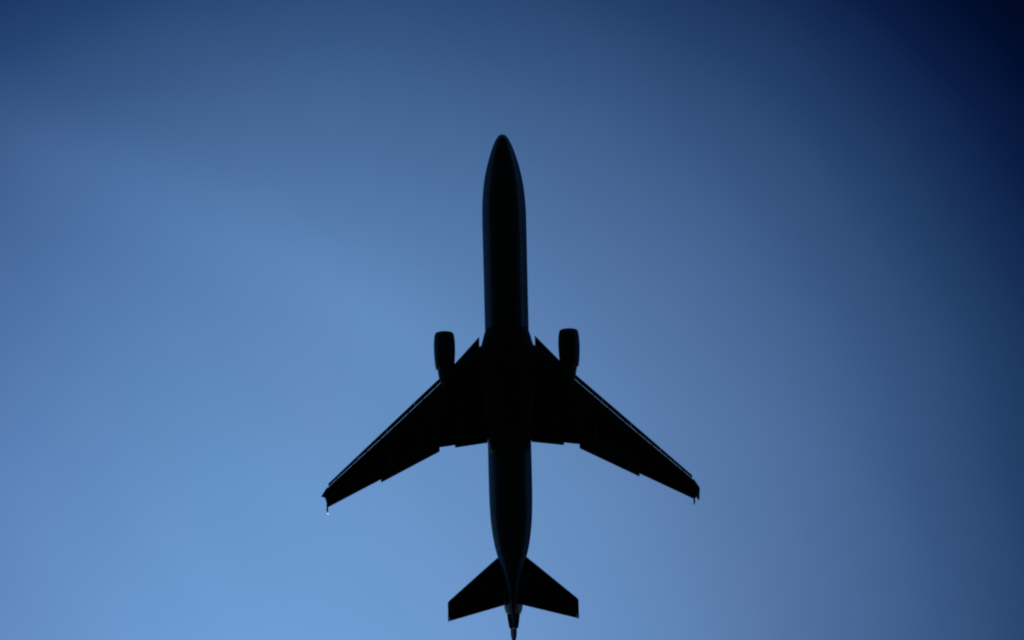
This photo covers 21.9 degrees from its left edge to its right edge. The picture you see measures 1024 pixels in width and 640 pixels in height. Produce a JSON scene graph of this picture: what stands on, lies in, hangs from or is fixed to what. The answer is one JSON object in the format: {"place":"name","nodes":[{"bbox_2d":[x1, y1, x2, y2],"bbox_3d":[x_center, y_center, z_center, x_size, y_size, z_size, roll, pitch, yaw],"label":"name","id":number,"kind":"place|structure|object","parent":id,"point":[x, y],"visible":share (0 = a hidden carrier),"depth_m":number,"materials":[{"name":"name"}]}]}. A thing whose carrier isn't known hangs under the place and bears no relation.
{"place":"outdoors","nodes":[
{"label":"outdoors","id":0,"kind":"place"},
{"bbox_2d":[321,134,699,639],"bbox_3d":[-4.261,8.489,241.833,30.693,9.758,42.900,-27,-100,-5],"label":"passenger jet","id":1,"kind":"object","parent":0,"point":[508,391],"visible":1,"depth_m":238.40,"materials":[{"name":"paint"}]},
{"bbox_2d":[0,0,1023,639],"label":"sky","id":2,"kind":"structure","parent":0,"point":[783,240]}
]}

